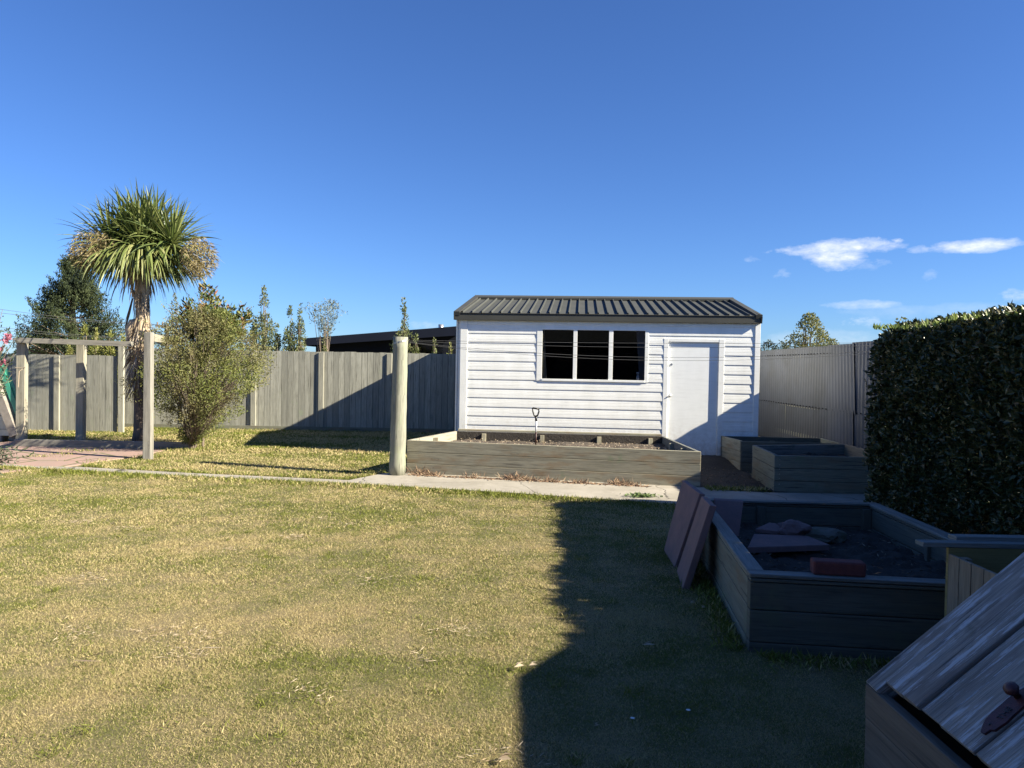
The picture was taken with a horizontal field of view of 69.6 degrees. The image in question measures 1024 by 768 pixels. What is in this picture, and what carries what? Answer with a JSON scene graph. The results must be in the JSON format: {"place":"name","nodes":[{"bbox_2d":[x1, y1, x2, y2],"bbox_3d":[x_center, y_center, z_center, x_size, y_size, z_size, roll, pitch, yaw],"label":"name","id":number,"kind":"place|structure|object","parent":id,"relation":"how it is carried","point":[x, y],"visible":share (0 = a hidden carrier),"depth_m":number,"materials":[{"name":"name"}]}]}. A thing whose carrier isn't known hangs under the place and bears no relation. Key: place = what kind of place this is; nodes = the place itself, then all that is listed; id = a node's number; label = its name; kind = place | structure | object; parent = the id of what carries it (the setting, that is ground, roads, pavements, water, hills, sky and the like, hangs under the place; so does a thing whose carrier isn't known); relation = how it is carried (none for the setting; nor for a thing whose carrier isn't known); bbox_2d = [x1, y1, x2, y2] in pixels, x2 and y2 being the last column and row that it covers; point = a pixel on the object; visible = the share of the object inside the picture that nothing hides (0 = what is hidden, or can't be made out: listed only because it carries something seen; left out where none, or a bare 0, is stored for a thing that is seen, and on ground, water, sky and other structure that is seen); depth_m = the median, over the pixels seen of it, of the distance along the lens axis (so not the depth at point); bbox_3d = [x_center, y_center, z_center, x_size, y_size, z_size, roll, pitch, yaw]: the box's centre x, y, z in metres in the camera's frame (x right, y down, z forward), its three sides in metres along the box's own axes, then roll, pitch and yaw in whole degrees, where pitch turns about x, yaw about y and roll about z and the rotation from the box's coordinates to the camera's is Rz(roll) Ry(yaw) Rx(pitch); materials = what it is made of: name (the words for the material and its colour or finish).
{"place":"outdoors","nodes":[
{"label":"outdoors","id":0,"kind":"place"},
{"bbox_2d":[0,441,166,472],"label":"paving","id":1,"kind":"structure","parent":0,"point":[84,456],"depth_m":12.82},
{"bbox_2d":[97,346,127,410],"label":"columnar shrub","id":2,"kind":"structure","parent":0,"point":[116,347],"depth_m":23.99,"materials":[{"name":"plant"}]},
{"bbox_2d":[3,427,445,479],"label":"lawn grass","id":3,"kind":"structure","parent":0,"point":[253,449],"depth_m":13.92,"materials":[{"name":"plant"}]},
{"bbox_2d":[304,324,455,355],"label":"dark building","id":4,"kind":"structure","parent":0,"point":[377,342],"depth_m":30.37,"materials":[{"name":"metal"}]},
{"bbox_2d":[3,464,920,520],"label":"path","id":5,"kind":"structure","parent":0,"point":[669,493],"depth_m":10.26,"materials":[{"name":"concrete"}]},
{"bbox_2d":[406,463,439,473],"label":"dead plant","id":6,"kind":"object","parent":5,"relation":"on","point":[419,470],"visible":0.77,"depth_m":11.23,"materials":[{"name":"brown plant"}]},
{"bbox_2d":[415,471,445,474],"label":"dead plant","id":7,"kind":"object","parent":5,"relation":"on","point":[430,473],"visible":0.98,"depth_m":11.15,"materials":[{"name":"brown plant"}]},
{"bbox_2d":[461,471,487,478],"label":"dead plant","id":8,"kind":"object","parent":5,"relation":"on","point":[473,476],"visible":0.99,"depth_m":10.97,"materials":[{"name":"brown plant"}]},
{"bbox_2d":[493,472,530,479],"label":"dead plant","id":9,"kind":"object","parent":5,"relation":"on","point":[510,476],"visible":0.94,"depth_m":10.92,"materials":[{"name":"brown plant"}]},
{"bbox_2d":[516,475,541,481],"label":"dead plant","id":10,"kind":"object","parent":5,"relation":"on","point":[528,478],"visible":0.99,"depth_m":10.80,"materials":[{"name":"brown plant"}]},
{"bbox_2d":[408,474,649,486],"bbox_3d":[0.199,1.408,10.764,3.654,0.028,0.310,1,1,11],"label":"plant debris","id":11,"kind":"object","parent":5,"relation":"on","point":[557,481],"visible":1,"depth_m":10.78,"materials":[{"name":"brown plant"}]},
{"bbox_2d":[537,475,565,482],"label":"dead plant","id":12,"kind":"object","parent":5,"relation":"on","point":[548,479],"visible":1,"depth_m":10.75,"materials":[{"name":"brown plant"}]},
{"bbox_2d":[566,477,590,482],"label":"dead plant","id":13,"kind":"object","parent":5,"relation":"on","point":[575,480],"visible":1,"depth_m":10.68,"materials":[{"name":"brown plant"}]},
{"bbox_2d":[607,477,632,484],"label":"dead plant","id":14,"kind":"object","parent":5,"relation":"on","point":[618,482],"visible":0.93,"depth_m":10.61,"materials":[{"name":"brown plant"}]},
{"bbox_2d":[620,482,641,485],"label":"dead plant","id":15,"kind":"object","parent":5,"relation":"on","point":[632,483],"visible":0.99,"depth_m":10.53,"materials":[{"name":"brown plant"}]},
{"bbox_2d":[624,492,662,497],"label":"weed","id":16,"kind":"object","parent":5,"relation":"on","point":[637,494],"visible":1,"depth_m":9.58,"materials":[{"name":"green plant"}]},
{"bbox_2d":[0,415,981,767],"bbox_3d":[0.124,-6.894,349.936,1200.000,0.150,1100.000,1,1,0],"label":"ground","id":17,"kind":"structure","parent":0,"point":[112,741],"depth_m":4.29,"materials":[{"name":"plant"}]},
{"bbox_2d":[0,352,17,441],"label":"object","id":18,"kind":"object","parent":17,"relation":"on","point":[7,414],"visible":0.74,"depth_m":14.69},
{"bbox_2d":[0,310,33,475],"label":"flowering shrub","id":19,"kind":"object","parent":17,"relation":"on","point":[5,340],"visible":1,"depth_m":10.19,"materials":[{"name":"pink plant"}]},
{"bbox_2d":[8,347,43,353],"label":"distant tree","id":20,"kind":"object","parent":17,"relation":"on","point":[14,352],"visible":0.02,"depth_m":137.99,"materials":[{"name":"green plant"}]},
{"bbox_2d":[4,346,124,432],"bbox_3d":[-11.481,0.089,17.022,5.044,2.083,0.126,1,1,0],"label":"board fence","id":21,"kind":"object","parent":17,"relation":"on","point":[51,392],"visible":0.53,"depth_m":17.00,"materials":[{"name":"grey wood"}]},
{"bbox_2d":[2,254,130,354],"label":"pine tree","id":22,"kind":"object","parent":17,"relation":"on","point":[85,297],"visible":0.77,"depth_m":58.85,"materials":[{"name":"green plant"}]},
{"bbox_2d":[64,344,74,354],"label":"columnar shrub","id":23,"kind":"object","parent":17,"relation":"on","point":[69,349],"visible":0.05,"depth_m":21.97,"materials":[{"name":"green plant"}]},
{"bbox_2d":[80,322,93,354],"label":"columnar shrub","id":24,"kind":"object","parent":17,"relation":"on","point":[84,329],"visible":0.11,"depth_m":21.96,"materials":[{"name":"green plant"}]},
{"bbox_2d":[76,651,108,660],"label":"fallen leaf","id":25,"kind":"object","parent":17,"relation":"on","point":[88,656],"visible":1,"depth_m":4.05,"materials":[{"name":"beige plant"}]},
{"bbox_2d":[87,327,104,354],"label":"columnar shrub","id":26,"kind":"object","parent":17,"relation":"on","point":[95,351],"visible":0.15,"depth_m":21.95,"materials":[{"name":"green plant"}]},
{"bbox_2d":[14,332,187,459],"bbox_3d":[-7.976,0.140,13.825,3.819,2.165,2.795,1,1,0],"label":"timber frame","id":27,"kind":"object","parent":17,"relation":"on","point":[148,444],"visible":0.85,"depth_m":14.49,"materials":[{"name":"grey wood"}]},
{"bbox_2d":[101,330,117,392],"bbox_3d":[-11.994,-0.340,21.983,0.609,2.584,0.644,2,2,33],"label":"columnar shrub","id":28,"kind":"object","parent":17,"relation":"on","point":[110,350],"visible":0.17,"depth_m":21.95,"materials":[{"name":"green plant"}]},
{"bbox_2d":[117,333,125,405],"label":"columnar shrub","id":29,"kind":"object","parent":17,"relation":"on","point":[122,337],"visible":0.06,"depth_m":21.95,"materials":[{"name":"green plant"}]},
{"bbox_2d":[54,178,221,440],"bbox_3d":[-7.398,-1.485,14.920,3.265,5.394,2.596,1,1,0],"label":"cabbage tree","id":30,"kind":"object","parent":17,"relation":"on","point":[137,243],"visible":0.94,"depth_m":14.56,"materials":[{"name":"green plant"}]},
{"bbox_2d":[165,293,184,348],"bbox_3d":[-9.649,-0.815,20.987,0.744,3.664,0.657,0,2,-38],"label":"columnar shrub","id":31,"kind":"object","parent":17,"relation":"on","point":[176,307],"visible":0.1,"depth_m":20.94,"materials":[{"name":"green plant"}]},
{"bbox_2d":[113,291,276,449],"bbox_3d":[-5.949,-0.233,14.130,3.072,2.977,3.225,1,1,0],"label":"shrub","id":32,"kind":"object","parent":17,"relation":"on","point":[203,402],"visible":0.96,"depth_m":13.61,"materials":[{"name":"green plant"}]},
{"bbox_2d":[175,282,254,446],"bbox_3d":[-5.697,-0.366,14.207,1.492,3.238,0.935,1,1,0],"label":"shrub","id":33,"kind":"object","parent":17,"relation":"on","point":[209,298],"visible":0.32,"depth_m":14.09,"materials":[{"name":"green plant"}]},
{"bbox_2d":[245,285,281,350],"bbox_3d":[-7.083,-0.887,20.994,1.132,3.904,1.180,0,2,-34],"label":"columnar shrub","id":34,"kind":"object","parent":17,"relation":"on","point":[264,340],"visible":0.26,"depth_m":20.90,"materials":[{"name":"green plant"}]},
{"bbox_2d":[272,323,282,350],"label":"columnar shrub","id":35,"kind":"object","parent":17,"relation":"on","point":[277,348],"visible":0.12,"depth_m":20.94,"materials":[{"name":"green plant"}]},
{"bbox_2d":[281,305,296,350],"bbox_3d":[-6.342,-0.595,20.997,0.640,3.342,0.670,1,1,0],"label":"columnar shrub","id":36,"kind":"object","parent":17,"relation":"on","point":[289,347],"visible":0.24,"depth_m":20.91,"materials":[{"name":"green plant"}]},
{"bbox_2d":[124,348,455,432],"bbox_3d":[-5.339,0.184,18.311,8.770,2.018,0.148,1,1,0],"label":"board fence","id":37,"kind":"object","parent":17,"relation":"on","point":[327,391],"visible":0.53,"depth_m":18.30,"materials":[{"name":"grey wood"}]},
{"bbox_2d":[41,515,549,767],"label":"thatch","id":38,"kind":"object","parent":17,"relation":"on","point":[286,677],"visible":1,"depth_m":4.50,"materials":[{"name":"beige plant"}]},
{"bbox_2d":[292,303,307,350],"bbox_3d":[-6.054,-0.622,20.985,0.478,3.407,0.507,0,2,-41],"label":"columnar shrub","id":39,"kind":"object","parent":17,"relation":"on","point":[301,341],"visible":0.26,"depth_m":20.93,"materials":[{"name":"green plant"}]},
{"bbox_2d":[320,336,327,351],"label":"columnar shrub","id":40,"kind":"object","parent":17,"relation":"on","point":[323,346],"visible":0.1,"depth_m":20.97,"materials":[{"name":"green plant"}]},
{"bbox_2d":[305,298,347,351],"bbox_3d":[-6.641,-1.040,25.930,1.320,3.982,1.362,2,2,31],"label":"feathery tree","id":41,"kind":"object","parent":17,"relation":"on","point":[325,328],"visible":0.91,"depth_m":25.87,"materials":[{"name":"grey plant"}]},
{"bbox_2d":[390,297,413,352],"bbox_3d":[-3.126,-0.687,20.994,0.792,3.642,0.755,1,1,0],"label":"columnar shrub","id":42,"kind":"object","parent":17,"relation":"on","point":[404,327],"visible":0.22,"depth_m":20.94,"materials":[{"name":"green plant"}]},
{"bbox_2d":[410,331,420,353],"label":"columnar shrub","id":43,"kind":"object","parent":17,"relation":"on","point":[416,349],"visible":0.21,"depth_m":20.95,"materials":[{"name":"green plant"}]},
{"bbox_2d":[432,337,437,352],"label":"columnar shrub","id":44,"kind":"object","parent":17,"relation":"on","point":[434,350],"visible":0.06,"depth_m":20.98,"materials":[{"name":"green plant"}]},
{"bbox_2d":[0,426,895,675],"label":"edge grass","id":45,"kind":"structure","parent":17,"relation":"on","point":[706,581],"depth_m":9.91,"materials":[{"name":"green plant"}]},
{"bbox_2d":[498,752,512,759],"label":"fallen leaf","id":46,"kind":"object","parent":17,"relation":"on","point":[503,757],"visible":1,"depth_m":3.13,"materials":[{"name":"beige plant"}]},
{"bbox_2d":[406,429,700,486],"bbox_3d":[0.537,1.139,11.805,4.328,0.571,2.622,1,1,0],"label":"raised garden bed","id":47,"kind":"object","parent":17,"relation":"on","point":[676,463],"visible":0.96,"depth_m":11.06,"materials":[{"name":"wood"}]},
{"bbox_2d":[532,407,539,444],"bbox_3d":[0.374,0.677,11.770,0.126,0.613,0.038,1,1,0],"label":"spade","id":48,"kind":"object","parent":47,"relation":"in","point":[534,415],"visible":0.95,"depth_m":11.76,"materials":[{"name":"grey metal"}]},
{"bbox_2d":[454,438,669,449],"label":"dry mulch","id":49,"kind":"object","parent":47,"relation":"on","point":[570,443],"visible":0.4,"depth_m":12.42,"materials":[{"name":"brown plant"}]},
{"bbox_2d":[454,295,762,455],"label":"garden shed","id":50,"kind":"structure","parent":17,"relation":"on","point":[703,407],"depth_m":13.35,"materials":[{"name":"white paint"}]},
{"bbox_2d":[536,328,648,382],"bbox_3d":[1.453,-0.521,13.327,2.005,0.960,0.076,1,1,5],"label":"window","id":51,"kind":"structure","parent":50,"relation":"in","point":[642,334],"depth_m":13.28,"materials":[{"name":"white paint"}]},
{"bbox_2d":[666,342,718,454],"bbox_3d":[3.228,0.269,13.178,0.884,2.037,0.091,1,1,5],"label":"door","id":52,"kind":"structure","parent":50,"relation":"in","point":[692,388],"depth_m":13.18,"materials":[{"name":"white paint"}]},
{"bbox_2d":[389,337,869,475],"bbox_3d":[1.972,0.405,10.751,7.694,2.140,0.249,1,1,6],"label":"clothesline","id":53,"kind":"object","parent":17,"relation":"on","point":[397,462],"visible":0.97,"depth_m":11.06,"materials":[{"name":"wood"}]},
{"bbox_2d":[349,481,921,518],"bbox_3d":[1.569,1.486,9.382,7.916,0.029,0.212,1,1,15],"label":"path edging","id":54,"kind":"object","parent":17,"relation":"on","point":[495,490],"visible":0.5,"depth_m":9.79,"materials":[{"name":"concrete"}]},
{"bbox_2d":[664,480,704,567],"bbox_3d":[1.520,1.239,6.589,0.247,0.670,0.593,1,1,0],"label":"paver","id":55,"kind":"object","parent":17,"relation":"on","point":[688,500],"visible":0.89,"depth_m":6.49,"materials":[{"name":"concrete"}]},
{"bbox_2d":[677,496,715,589],"bbox_3d":[1.478,1.259,5.924,0.246,0.666,0.535,1,1,7],"label":"paver","id":56,"kind":"object","parent":17,"relation":"on","point":[696,539],"visible":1,"depth_m":5.75,"materials":[{"name":"concrete"}]},
{"bbox_2d":[698,455,783,491],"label":"bare soil","id":57,"kind":"structure","parent":17,"relation":"on","point":[714,463],"depth_m":11.72,"materials":[{"name":"brown soil"}]},
{"bbox_2d":[700,466,786,488],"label":"mulch chips","id":58,"kind":"object","parent":17,"relation":"on","point":[730,478],"visible":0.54,"depth_m":11.22,"materials":[{"name":"wood"}]},
{"bbox_2d":[760,339,776,350],"bbox_3d":[9.412,-0.217,27.034,1.231,2.869,1.068,1,1,0],"label":"distant tree","id":59,"kind":"object","parent":17,"relation":"on","point":[767,345],"visible":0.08,"depth_m":26.91,"materials":[{"name":"green plant"}]},
{"bbox_2d":[771,340,788,349],"bbox_3d":[9.810,-0.202,26.997,0.990,2.857,1.013,1,1,0],"label":"distant tree","id":60,"kind":"object","parent":17,"relation":"on","point":[784,347],"visible":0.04,"depth_m":26.90,"materials":[{"name":"green plant"}]},
{"bbox_2d":[721,436,840,472],"bbox_3d":[4.578,1.212,12.540,1.762,0.533,1.022,1,1,0],"label":"raised garden bed","id":61,"kind":"object","parent":17,"relation":"on","point":[736,451],"visible":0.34,"depth_m":12.47,"materials":[{"name":"wood"}]},
{"bbox_2d":[776,312,836,349],"bbox_3d":[12.018,-0.895,29.982,2.812,4.180,2.770,1,1,0],"label":"pale tree","id":62,"kind":"object","parent":17,"relation":"on","point":[812,321],"visible":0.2,"depth_m":29.79,"materials":[{"name":"green plant"}]},
{"bbox_2d":[752,444,887,493],"bbox_3d":[4.535,1.247,11.061,1.792,0.532,1.820,1,1,0],"label":"raised garden bed","id":63,"kind":"object","parent":17,"relation":"on","point":[829,468],"visible":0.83,"depth_m":10.20,"materials":[{"name":"grey wood"}]},
{"bbox_2d":[758,341,890,448],"bbox_3d":[5.877,0.394,12.586,0.164,2.212,11.150,1,1,0],"label":"corrugated fence","id":64,"kind":"object","parent":17,"relation":"on","point":[818,395],"visible":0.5,"depth_m":14.14,"materials":[{"name":"grey metal"}]},
{"bbox_2d":[700,498,951,659],"bbox_3d":[2.430,1.392,5.624,2.001,0.525,2.794,1,1,0],"label":"raised garden bed","id":65,"kind":"object","parent":17,"relation":"on","point":[881,608],"visible":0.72,"depth_m":4.44,"materials":[{"name":"wood"}]},
{"bbox_2d":[714,498,742,535],"bbox_3d":[1.920,1.175,6.505,0.292,0.290,0.244,1,1,0],"label":"paver","id":66,"kind":"object","parent":65,"relation":"on","point":[729,511],"visible":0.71,"depth_m":6.52,"materials":[{"name":"grey concrete"}]},
{"bbox_2d":[755,523,780,534],"bbox_3d":[2.255,1.266,6.436,0.273,0.082,0.155,1,1,8],"label":"paver fragment","id":67,"kind":"object","parent":65,"relation":"on","point":[770,528],"visible":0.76,"depth_m":6.38,"materials":[{"name":"grey concrete"}]},
{"bbox_2d":[748,534,829,552],"bbox_3d":[2.167,1.307,6.067,0.721,0.050,0.431,1,1,-11],"label":"paver","id":68,"kind":"object","parent":65,"relation":"on","point":[766,543],"visible":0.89,"depth_m":5.92,"materials":[{"name":"concrete"}]},
{"bbox_2d":[778,519,811,535],"bbox_3d":[2.445,1.251,6.343,0.259,0.178,0.245,2,2,31],"label":"rock","id":69,"kind":"object","parent":65,"relation":"on","point":[794,527],"visible":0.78,"depth_m":6.27,"materials":[{"name":"grey stone"}]},
{"bbox_2d":[805,527,846,543],"bbox_3d":[2.691,1.304,6.380,0.401,0.131,0.347,0,2,-42],"label":"rock","id":70,"kind":"object","parent":65,"relation":"on","point":[827,535],"visible":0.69,"depth_m":6.25,"materials":[{"name":"grey stone"}]},
{"bbox_2d":[810,557,865,576],"bbox_3d":[1.972,1.109,4.458,0.301,0.085,0.100,1,1,8],"label":"brick","id":71,"kind":"object","parent":65,"relation":"on","point":[838,567],"visible":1,"depth_m":4.42,"materials":[{"name":"red brick"}]},
{"bbox_2d":[740,524,945,577],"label":"mulch chips","id":72,"kind":"object","parent":65,"relation":"on","point":[859,553],"visible":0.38,"depth_m":5.75,"materials":[{"name":"wood"}]},
{"bbox_2d":[828,338,838,344],"bbox_3d":[11.777,-0.217,26.995,0.960,2.952,0.948,1,1,0],"label":"distant tree","id":73,"kind":"object","parent":17,"relation":"on","point":[833,340],"visible":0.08,"depth_m":26.93,"materials":[{"name":"green plant"}]},
{"bbox_2d":[862,299,1023,534],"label":"hedge","id":74,"kind":"object","parent":17,"relation":"on","point":[945,440],"visible":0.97,"depth_m":6.65,"materials":[{"name":"green plant"}]},
{"bbox_2d":[864,553,1023,767],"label":"lidded box","id":75,"kind":"object","parent":17,"relation":"on","point":[946,691],"visible":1,"depth_m":2.69,"materials":[{"name":"grey wood"}]},
{"bbox_2d":[915,534,1023,616],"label":"wooden crate","id":76,"kind":"object","parent":17,"relation":"on","point":[975,563],"visible":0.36,"depth_m":3.98,"materials":[{"name":"brown wood"}]},
{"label":"power pole","id":77,"kind":"object","parent":17,"relation":"on","visible":0},
{"bbox_2d":[0,327,119,337],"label":"power line","id":78,"kind":"object","parent":77,"relation":"attached to","point":[60,333],"visible":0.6,"depth_m":45.66,"materials":[{"name":"metal"}]},
{"bbox_2d":[4,330,120,338],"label":"power line","id":79,"kind":"object","parent":77,"relation":"attached to","point":[53,334],"visible":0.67,"depth_m":45.54,"materials":[{"name":"metal"}]},
{"bbox_2d":[4,313,125,323],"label":"power line","id":80,"kind":"object","parent":77,"relation":"attached to","point":[65,319],"visible":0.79,"depth_m":45.83,"materials":[{"name":"metal"}]},
{"bbox_2d":[1,309,156,324],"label":"power line","id":81,"kind":"object","parent":77,"relation":"attached to","point":[67,317],"visible":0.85,"depth_m":46.03,"materials":[{"name":"metal"}]},
{"bbox_2d":[0,0,1023,354],"label":"sky","id":82,"kind":"structure","parent":0,"point":[856,165],"materials":[{"name":"blue"}]}
]}

